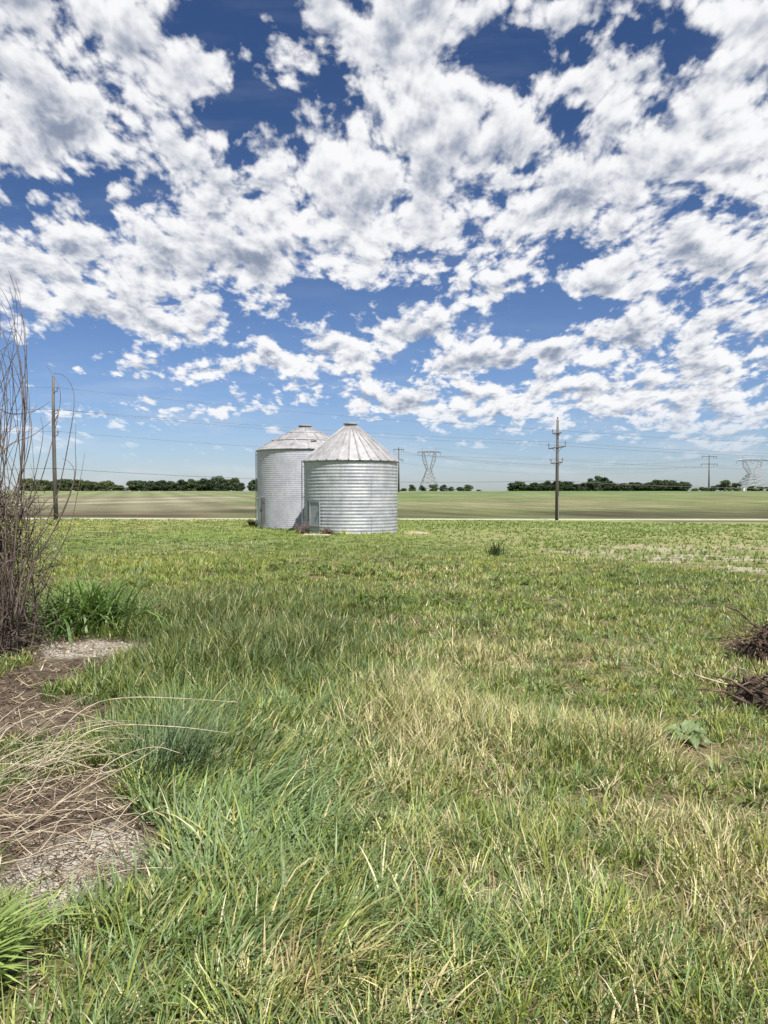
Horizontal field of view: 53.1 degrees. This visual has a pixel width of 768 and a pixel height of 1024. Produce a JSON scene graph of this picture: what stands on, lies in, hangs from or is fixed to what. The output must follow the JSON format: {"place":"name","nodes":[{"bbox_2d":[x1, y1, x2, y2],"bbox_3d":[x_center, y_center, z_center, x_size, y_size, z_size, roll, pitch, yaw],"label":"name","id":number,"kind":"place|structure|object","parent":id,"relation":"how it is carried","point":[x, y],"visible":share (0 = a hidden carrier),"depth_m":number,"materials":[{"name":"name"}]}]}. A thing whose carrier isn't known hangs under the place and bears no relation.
{"place":"outdoors","nodes":[
{"label":"outdoors","id":0,"kind":"place"},
{"bbox_2d":[0,518,767,1023],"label":"meadow grass","id":1,"kind":"structure","parent":0,"point":[254,850],"depth_m":4.25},
{"bbox_2d":[0,491,767,1023],"bbox_3d":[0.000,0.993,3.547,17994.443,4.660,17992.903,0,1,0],"label":"ground","id":2,"kind":"structure","parent":0,"point":[172,505],"depth_m":12.20,"materials":[{"name":"plant"}]},
{"bbox_2d":[22,478,38,490],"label":"tree","id":3,"kind":"object","parent":2,"relation":"on","point":[27,485],"visible":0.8,"depth_m":563.80,"materials":[{"name":"green plant"}]},
{"bbox_2d":[40,480,49,490],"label":"tree","id":4,"kind":"object","parent":2,"relation":"on","point":[44,482],"visible":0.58,"depth_m":592.06,"materials":[{"name":"green plant"}]},
{"bbox_2d":[0,869,91,989],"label":"sword leaf clump","id":5,"kind":"object","parent":2,"relation":"on","point":[5,918],"visible":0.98,"depth_m":2.64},
{"bbox_2d":[44,481,52,490],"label":"tree","id":6,"kind":"object","parent":2,"relation":"on","point":[48,486],"visible":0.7,"depth_m":569.53,"materials":[{"name":"green plant"}]},
{"bbox_2d":[0,270,105,659],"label":"bare bush","id":7,"kind":"object","parent":2,"relation":"on","point":[10,613],"visible":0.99,"depth_m":8.35,"materials":[{"name":"brown plant"}]},
{"bbox_2d":[52,376,58,518],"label":"utility pole","id":8,"kind":"object","parent":2,"relation":"on","point":[55,508],"visible":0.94,"depth_m":65.77,"materials":[{"name":"brown wood"}]},
{"bbox_2d":[9,431,56,431],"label":"power line wire","id":9,"kind":"object","parent":8,"relation":"attached to","point":[33,431],"visible":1,"depth_m":65.22,"materials":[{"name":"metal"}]},
{"bbox_2d":[58,387,547,429],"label":"power line wire","id":10,"kind":"object","parent":8,"relation":"attached to","point":[296,411],"visible":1,"depth_m":71.80,"materials":[{"name":"metal"}]},
{"bbox_2d":[58,431,549,459],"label":"power line wire","id":11,"kind":"object","parent":8,"relation":"attached to","point":[254,446],"visible":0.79,"depth_m":70.28,"materials":[{"name":"metal"}]},
{"bbox_2d":[66,410,543,444],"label":"power line wire","id":12,"kind":"object","parent":8,"relation":"attached to","point":[286,430],"visible":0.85,"depth_m":71.28,"materials":[{"name":"metal"}]},
{"bbox_2d":[53,468,557,481],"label":"power line wire","id":13,"kind":"object","parent":8,"relation":"attached to","point":[227,477],"visible":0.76,"depth_m":68.74,"materials":[{"name":"metal"}]},
{"bbox_2d":[58,409,564,442],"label":"power line wire","id":14,"kind":"object","parent":8,"relation":"attached to","point":[288,427],"visible":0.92,"depth_m":70.97,"materials":[{"name":"metal"}]},
{"bbox_2d":[50,482,62,490],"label":"tree","id":15,"kind":"object","parent":2,"relation":"on","point":[57,487],"visible":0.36,"depth_m":566.27,"materials":[{"name":"green plant"}]},
{"bbox_2d":[57,479,65,490],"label":"tree","id":16,"kind":"object","parent":2,"relation":"on","point":[62,484],"visible":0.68,"depth_m":573.24,"materials":[{"name":"green plant"}]},
{"bbox_2d":[64,479,76,490],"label":"tree","id":17,"kind":"object","parent":2,"relation":"on","point":[68,483],"visible":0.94,"depth_m":562.98,"materials":[{"name":"green plant"}]},
{"bbox_2d":[0,641,143,905],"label":"pebbles","id":18,"kind":"object","parent":2,"relation":"on","point":[76,856],"visible":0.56,"depth_m":3.71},
{"bbox_2d":[73,479,81,490],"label":"tree","id":19,"kind":"object","parent":2,"relation":"on","point":[76,482],"visible":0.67,"depth_m":574.18,"materials":[{"name":"green plant"}]},
{"bbox_2d":[82,480,89,490],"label":"tree","id":20,"kind":"object","parent":2,"relation":"on","point":[84,483],"visible":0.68,"depth_m":579.61,"materials":[{"name":"green plant"}]},
{"bbox_2d":[85,481,96,490],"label":"tree","id":21,"kind":"object","parent":2,"relation":"on","point":[89,486],"visible":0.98,"depth_m":571.68,"materials":[{"name":"green plant"}]},
{"bbox_2d":[94,482,102,490],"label":"tree","id":22,"kind":"object","parent":2,"relation":"on","point":[97,486],"visible":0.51,"depth_m":571.30,"materials":[{"name":"green plant"}]},
{"bbox_2d":[14,561,188,642],"bbox_3d":[-3.981,1.187,10.191,2.930,0.979,3.077,0,1,0],"label":"grass clump","id":23,"kind":"object","parent":2,"relation":"on","point":[92,601],"visible":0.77,"depth_m":9.88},
{"bbox_2d":[99,480,111,490],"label":"tree","id":24,"kind":"object","parent":2,"relation":"on","point":[104,484],"visible":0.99,"depth_m":560.82,"materials":[{"name":"green plant"}]},
{"bbox_2d":[0,690,237,885],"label":"clump","id":25,"kind":"object","parent":2,"relation":"on","point":[45,762],"visible":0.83,"depth_m":4.37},
{"bbox_2d":[112,485,125,490],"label":"tree","id":26,"kind":"object","parent":2,"relation":"on","point":[119,487],"visible":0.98,"depth_m":579.12,"materials":[{"name":"green plant"}]},
{"bbox_2d":[125,480,138,490],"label":"tree","id":27,"kind":"object","parent":2,"relation":"on","point":[131,486],"visible":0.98,"depth_m":577.55,"materials":[{"name":"green plant"}]},
{"bbox_2d":[130,480,141,490],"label":"tree","id":28,"kind":"object","parent":2,"relation":"on","point":[136,487],"visible":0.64,"depth_m":578.63,"materials":[{"name":"green plant"}]},
{"bbox_2d":[137,481,151,490],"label":"tree","id":29,"kind":"object","parent":2,"relation":"on","point":[144,487],"visible":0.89,"depth_m":569.62,"materials":[{"name":"green plant"}]},
{"bbox_2d":[152,480,166,490],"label":"tree","id":30,"kind":"object","parent":2,"relation":"on","point":[157,485],"visible":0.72,"depth_m":565.99,"materials":[{"name":"green plant"}]},
{"bbox_2d":[160,482,174,490],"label":"tree","id":31,"kind":"object","parent":2,"relation":"on","point":[167,486],"visible":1,"depth_m":558.30,"materials":[{"name":"green plant"}]},
{"bbox_2d":[172,482,181,490],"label":"tree","id":32,"kind":"object","parent":2,"relation":"on","point":[174,484],"visible":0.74,"depth_m":570.95,"materials":[{"name":"green plant"}]},
{"bbox_2d":[176,479,184,490],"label":"tree","id":33,"kind":"object","parent":2,"relation":"on","point":[179,482],"visible":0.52,"depth_m":567.36,"materials":[{"name":"green plant"}]},
{"bbox_2d":[165,618,201,633],"bbox_3d":[-2.525,1.439,9.459,0.601,0.290,0.634,0,1,0],"label":"weed tuft","id":34,"kind":"object","parent":2,"relation":"on","point":[180,626],"visible":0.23,"depth_m":9.52,"materials":[{"name":"green plant"}]},
{"bbox_2d":[179,481,196,490],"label":"tree","id":35,"kind":"object","parent":2,"relation":"on","point":[185,485],"visible":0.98,"depth_m":555.25,"materials":[{"name":"green plant"}]},
{"bbox_2d":[103,681,278,796],"bbox_3d":[-1.161,1.321,4.613,1.104,0.589,1.335,-1,2,-23],"label":"grass clump","id":36,"kind":"object","parent":2,"relation":"on","point":[172,743],"visible":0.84,"depth_m":4.59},
{"bbox_2d":[187,479,196,489],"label":"tree","id":37,"kind":"object","parent":2,"relation":"on","point":[192,481],"visible":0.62,"depth_m":560.32,"materials":[{"name":"green plant"}]},
{"bbox_2d":[196,478,206,490],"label":"tree","id":38,"kind":"object","parent":2,"relation":"on","point":[200,486],"visible":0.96,"depth_m":561.05,"materials":[{"name":"green plant"}]},
{"bbox_2d":[204,479,214,490],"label":"tree","id":39,"kind":"object","parent":2,"relation":"on","point":[208,485],"visible":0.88,"depth_m":558.82,"materials":[{"name":"green plant"}]},
{"bbox_2d":[212,475,227,490],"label":"tree","id":40,"kind":"object","parent":2,"relation":"on","point":[218,483],"visible":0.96,"depth_m":553.70,"materials":[{"name":"green plant"}]},
{"bbox_2d":[221,479,232,490],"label":"tree","id":41,"kind":"object","parent":2,"relation":"on","point":[228,487],"visible":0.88,"depth_m":554.48,"materials":[{"name":"green plant"}]},
{"bbox_2d":[230,477,239,490],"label":"tree","id":42,"kind":"object","parent":2,"relation":"on","point":[234,481],"visible":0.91,"depth_m":574.39,"materials":[{"name":"green plant"}]},
{"bbox_2d":[235,482,245,490],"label":"tree","id":43,"kind":"object","parent":2,"relation":"on","point":[241,487],"visible":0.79,"depth_m":578.10,"materials":[{"name":"green plant"}]},
{"bbox_2d":[246,479,257,490],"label":"tree","id":44,"kind":"object","parent":2,"relation":"on","point":[252,483],"visible":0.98,"depth_m":557.87,"materials":[{"name":"green plant"}]},
{"bbox_2d":[246,519,257,526],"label":"dead shrub","id":45,"kind":"object","parent":2,"relation":"on","point":[250,522],"visible":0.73,"depth_m":50.31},
{"bbox_2d":[255,424,329,528],"bbox_3d":[-5.096,-2.176,49.661,6.378,6.955,6.300,0,1,0],"label":"grain bin","id":46,"kind":"object","parent":2,"relation":"on","point":[279,459],"visible":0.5,"depth_m":47.03,"materials":[{"name":"white metal"}]},
{"bbox_2d":[257,497,263,522],"bbox_3d":[-7.754,-0.109,48.117,0.160,1.600,1.038,-1,2,-30],"label":"door","id":47,"kind":"structure","parent":46,"relation":"in","point":[260,501],"depth_m":48.06,"materials":[{"name":"metal"}]},
{"bbox_2d":[293,522,310,533],"bbox_3d":[-4.306,0.767,40.470,1.024,0.780,1.017,0,1,-18],"label":"dead shrub","id":48,"kind":"object","parent":2,"relation":"on","point":[306,526],"visible":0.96,"depth_m":40.32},
{"bbox_2d":[303,534,330,535],"bbox_3d":[-3.165,1.078,36.193,1.300,0.067,0.282,0,1,14],"label":"plank","id":49,"kind":"object","parent":2,"relation":"on","point":[316,534],"visible":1,"depth_m":36.11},
{"bbox_2d":[320,527,337,534],"bbox_3d":[-2.791,0.947,38.243,0.826,0.488,0.989,-1,2,-38],"label":"dead shrub","id":50,"kind":"object","parent":2,"relation":"on","point":[327,531],"visible":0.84,"depth_m":38.25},
{"bbox_2d":[301,422,398,533],"bbox_3d":[-1.884,-1.844,43.568,5.551,6.495,5.540,0,1,0],"label":"grain bin","id":51,"kind":"object","parent":2,"relation":"on","point":[350,477],"visible":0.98,"depth_m":41.41,"materials":[{"name":"metal"}]},
{"bbox_2d":[307,501,319,526],"bbox_3d":[-3.785,0.100,41.701,0.931,1.400,0.160,1,2,44],"label":"door","id":52,"kind":"structure","parent":51,"relation":"in","point":[313,507],"depth_m":41.74,"materials":[{"name":"metal"}]},
{"bbox_2d":[0,518,767,1023],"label":"dry grass","id":53,"kind":"structure","parent":2,"relation":"on","point":[442,704],"depth_m":3.88,"materials":[{"name":"plant"}]},
{"bbox_2d":[0,581,767,1023],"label":"straw litter","id":54,"kind":"object","parent":2,"relation":"on","point":[60,829],"visible":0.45,"depth_m":3.95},
{"bbox_2d":[12,542,767,1019],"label":"broadleaf weeds","id":55,"kind":"object","parent":2,"relation":"on","point":[324,568],"visible":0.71,"depth_m":12.12,"materials":[{"name":"green plant"}]},
{"bbox_2d":[393,447,403,491],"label":"transmission pole","id":56,"kind":"object","parent":2,"relation":"on","point":[398,449],"visible":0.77,"depth_m":399.22,"materials":[{"name":"brown wood"}]},
{"bbox_2d":[408,485,415,490],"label":"tree","id":57,"kind":"object","parent":2,"relation":"on","point":[412,487],"visible":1,"depth_m":573.42,"materials":[{"name":"green plant"}]},
{"bbox_2d":[402,531,428,533],"bbox_3d":[1.732,1.127,41.627,1.699,0.206,1.457,-1,2,-27],"label":"soil mound","id":58,"kind":"object","parent":2,"relation":"on","point":[415,532],"visible":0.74,"depth_m":41.36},
{"bbox_2d":[417,449,440,490],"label":"lattice pylon","id":59,"kind":"object","parent":2,"relation":"on","point":[431,471],"visible":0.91,"depth_m":758.34,"materials":[{"name":"metal"}]},
{"bbox_2d":[427,448,735,460],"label":"power line wire","id":60,"kind":"object","parent":59,"relation":"attached to","point":[604,460],"visible":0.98,"depth_m":758.94,"materials":[{"name":"metal"}]},
{"bbox_2d":[441,458,731,468],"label":"power line wire","id":61,"kind":"object","parent":59,"relation":"attached to","point":[599,468],"visible":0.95,"depth_m":759.12,"materials":[{"name":"metal"}]},
{"bbox_2d":[436,456,748,468],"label":"power line wire","id":62,"kind":"object","parent":59,"relation":"attached to","point":[613,468],"visible":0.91,"depth_m":759.13,"materials":[{"name":"metal"}]},
{"bbox_2d":[428,484,438,490],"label":"tree","id":63,"kind":"object","parent":2,"relation":"on","point":[433,487],"visible":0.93,"depth_m":572.22,"materials":[{"name":"green plant"}]},
{"bbox_2d":[439,485,447,490],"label":"tree","id":64,"kind":"object","parent":2,"relation":"on","point":[442,488],"visible":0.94,"depth_m":573.05,"materials":[{"name":"green plant"}]},
{"bbox_2d":[429,610,491,628],"bbox_3d":[1.083,1.438,10.313,0.959,0.239,0.896,0,1,0],"label":"weed tuft","id":65,"kind":"object","parent":2,"relation":"on","point":[481,621],"visible":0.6,"depth_m":10.24,"materials":[{"name":"green plant"}]},
{"bbox_2d":[463,484,473,490],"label":"tree","id":66,"kind":"object","parent":2,"relation":"on","point":[467,487],"visible":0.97,"depth_m":573.26,"materials":[{"name":"green plant"}]},
{"bbox_2d":[482,540,508,555],"bbox_3d":[3.556,1.128,24.465,0.836,0.604,0.885,1,2,45],"label":"weed tuft","id":67,"kind":"object","parent":2,"relation":"on","point":[494,550],"visible":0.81,"depth_m":24.41,"materials":[{"name":"green plant"}]},
{"bbox_2d":[506,482,518,490],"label":"tree","id":68,"kind":"object","parent":2,"relation":"on","point":[511,487],"visible":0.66,"depth_m":566.27,"materials":[{"name":"green plant"}]},
{"bbox_2d":[514,482,527,490],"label":"tree","id":69,"kind":"object","parent":2,"relation":"on","point":[521,486],"visible":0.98,"depth_m":559.82,"materials":[{"name":"green plant"}]},
{"bbox_2d":[527,482,539,490],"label":"tree","id":70,"kind":"object","parent":2,"relation":"on","point":[532,487],"visible":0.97,"depth_m":560.19,"materials":[{"name":"green plant"}]},
{"bbox_2d":[536,483,548,490],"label":"tree","id":71,"kind":"object","parent":2,"relation":"on","point":[542,486],"visible":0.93,"depth_m":560.80,"materials":[{"name":"green plant"}]},
{"bbox_2d":[544,480,551,490],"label":"tree","id":72,"kind":"object","parent":2,"relation":"on","point":[547,482],"visible":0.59,"depth_m":569.02,"materials":[{"name":"green plant"}]},
{"bbox_2d":[551,481,561,490],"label":"tree","id":73,"kind":"object","parent":2,"relation":"on","point":[553,485],"visible":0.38,"depth_m":581.22,"materials":[{"name":"green plant"}]},
{"bbox_2d":[548,417,565,519],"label":"utility pole","id":74,"kind":"object","parent":2,"relation":"on","point":[557,447],"visible":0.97,"depth_m":79.78,"materials":[{"name":"brown wood"}]},
{"bbox_2d":[560,430,745,441],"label":"power line wire","id":75,"kind":"object","parent":74,"relation":"attached to","point":[659,437],"visible":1,"depth_m":83.41,"materials":[{"name":"metal"}]},
{"bbox_2d":[559,445,751,455],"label":"power line wire","id":76,"kind":"object","parent":74,"relation":"attached to","point":[654,451],"visible":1,"depth_m":83.70,"materials":[{"name":"metal"}]},
{"bbox_2d":[566,442,767,453],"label":"power line wire","id":77,"kind":"object","parent":74,"relation":"attached to","point":[671,449],"visible":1,"depth_m":83.49,"materials":[{"name":"metal"}]},
{"bbox_2d":[568,481,767,488],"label":"power line wire","id":78,"kind":"object","parent":74,"relation":"attached to","point":[674,486],"visible":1,"depth_m":83.93,"materials":[{"name":"metal"}]},
{"bbox_2d":[564,482,574,490],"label":"tree","id":79,"kind":"object","parent":2,"relation":"on","point":[567,484],"visible":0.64,"depth_m":578.92,"materials":[{"name":"green plant"}]},
{"bbox_2d":[566,484,581,490],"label":"tree","id":80,"kind":"object","parent":2,"relation":"on","point":[574,487],"visible":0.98,"depth_m":573.86,"materials":[{"name":"green plant"}]},
{"bbox_2d":[581,483,589,490],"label":"tree","id":81,"kind":"object","parent":2,"relation":"on","point":[584,488],"visible":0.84,"depth_m":575.71,"materials":[{"name":"green plant"}]},
{"bbox_2d":[412,519,767,572],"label":"crop seedlings","id":82,"kind":"object","parent":2,"relation":"on","point":[568,536],"visible":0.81,"depth_m":36.88,"materials":[{"name":"green plant"}]},
{"bbox_2d":[585,478,602,490],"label":"tree","id":83,"kind":"object","parent":2,"relation":"on","point":[594,486],"visible":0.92,"depth_m":559.37,"materials":[{"name":"green plant"}]},
{"bbox_2d":[594,475,601,483],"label":"tree","id":84,"kind":"object","parent":2,"relation":"on","point":[598,478],"visible":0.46,"depth_m":581.94,"materials":[{"name":"green plant"}]},
{"bbox_2d":[599,477,609,490],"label":"tree","id":85,"kind":"object","parent":2,"relation":"on","point":[604,480],"visible":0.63,"depth_m":577.13,"materials":[{"name":"green plant"}]},
{"bbox_2d":[606,483,620,490],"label":"tree","id":86,"kind":"object","parent":2,"relation":"on","point":[613,487],"visible":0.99,"depth_m":563.94,"materials":[{"name":"green plant"}]},
{"bbox_2d":[617,483,629,490],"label":"tree","id":87,"kind":"object","parent":2,"relation":"on","point":[624,487],"visible":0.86,"depth_m":566.44,"materials":[{"name":"green plant"}]},
{"bbox_2d":[629,482,643,490],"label":"tree","id":88,"kind":"object","parent":2,"relation":"on","point":[636,486],"visible":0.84,"depth_m":570.51,"materials":[{"name":"green plant"}]},
{"bbox_2d":[639,482,653,490],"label":"tree","id":89,"kind":"object","parent":2,"relation":"on","point":[645,487],"visible":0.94,"depth_m":558.81,"materials":[{"name":"green plant"}]},
{"bbox_2d":[655,480,667,490],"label":"tree","id":90,"kind":"object","parent":2,"relation":"on","point":[661,486],"visible":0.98,"depth_m":558.66,"materials":[{"name":"green plant"}]},
{"bbox_2d":[664,480,676,490],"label":"tree","id":91,"kind":"object","parent":2,"relation":"on","point":[670,485],"visible":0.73,"depth_m":567.69,"materials":[{"name":"green plant"}]},
{"bbox_2d":[676,482,692,490],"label":"tree","id":92,"kind":"object","parent":2,"relation":"on","point":[687,485],"visible":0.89,"depth_m":564.78,"materials":[{"name":"green plant"}]},
{"bbox_2d":[658,719,711,749],"bbox_3d":[2.069,1.521,5.254,0.342,0.135,0.327,0,1,0],"label":"burdock plant","id":93,"kind":"object","parent":2,"relation":"on","point":[697,733],"visible":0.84,"depth_m":5.28,"materials":[{"name":"green plant"}]},
{"bbox_2d":[701,455,717,490],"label":"transmission pole","id":94,"kind":"object","parent":2,"relation":"on","point":[709,456],"visible":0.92,"depth_m":469.24,"materials":[{"name":"grey metal"}]},
{"bbox_2d":[695,674,727,684],"bbox_3d":[3.050,1.500,6.789,0.611,0.138,0.020,0,1,0],"label":"stick","id":95,"kind":"object","parent":2,"relation":"on","point":[696,675],"visible":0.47,"depth_m":6.78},
{"bbox_2d":[716,480,732,490],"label":"tree","id":96,"kind":"object","parent":2,"relation":"on","point":[724,484],"visible":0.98,"depth_m":578.39,"materials":[{"name":"green plant"}]},
{"bbox_2d":[687,653,767,714],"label":"brush pile","id":97,"kind":"object","parent":2,"relation":"on","point":[754,689],"visible":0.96,"depth_m":6.24,"materials":[{"name":"bark"},{"name":"wood twigs"}]},
{"bbox_2d":[711,667,746,682],"bbox_3d":[3.091,1.460,6.888,0.324,0.146,0.012,0,1,0],"label":"stick","id":98,"kind":"object","parent":97,"relation":"on","point":[726,673],"visible":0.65,"depth_m":6.88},
{"bbox_2d":[702,592,767,670],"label":"brush pile","id":99,"kind":"object","parent":2,"relation":"on","point":[757,646],"visible":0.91,"depth_m":7.94,"materials":[{"name":"wood"}]},
{"bbox_2d":[726,615,736,637],"bbox_3d":[3.679,1.217,8.133,0.123,0.246,0.016,0,1,0],"label":"stick","id":100,"kind":"object","parent":99,"relation":"on","point":[732,625],"visible":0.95,"depth_m":8.13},
{"bbox_2d":[731,483,741,490],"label":"tree","id":101,"kind":"object","parent":2,"relation":"on","point":[735,487],"visible":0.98,"depth_m":578.70,"materials":[{"name":"green plant"}]},
{"bbox_2d":[746,486,755,490],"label":"tree","id":102,"kind":"object","parent":2,"relation":"on","point":[749,488],"visible":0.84,"depth_m":578.37,"materials":[{"name":"green plant"}]},
{"bbox_2d":[735,459,767,489],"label":"lattice pylon","id":103,"kind":"object","parent":2,"relation":"on","point":[749,473],"visible":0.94,"depth_m":758.79,"materials":[{"name":"metal"}]},
{"bbox_2d":[440,448,755,460],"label":"power line wire","id":104,"kind":"object","parent":103,"relation":"attached to","point":[621,460],"visible":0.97,"depth_m":758.94,"materials":[{"name":"metal"}]},
{"bbox_2d":[455,457,764,468],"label":"power line wire","id":105,"kind":"object","parent":103,"relation":"attached to","point":[627,468],"visible":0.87,"depth_m":759.13,"materials":[{"name":"metal"}]},
{"bbox_2d":[0,0,767,490],"label":"sky","id":106,"kind":"structure","parent":0,"point":[520,215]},
{"bbox_2d":[23,518,767,519],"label":"gravel road","id":107,"kind":"structure","parent":0,"point":[431,519],"depth_m":79.84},
{"bbox_2d":[552,459,735,468],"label":"power line wire","id":108,"kind":"object","parent":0,"point":[652,465],"visible":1,"depth_m":83.60,"materials":[{"name":"metal"}]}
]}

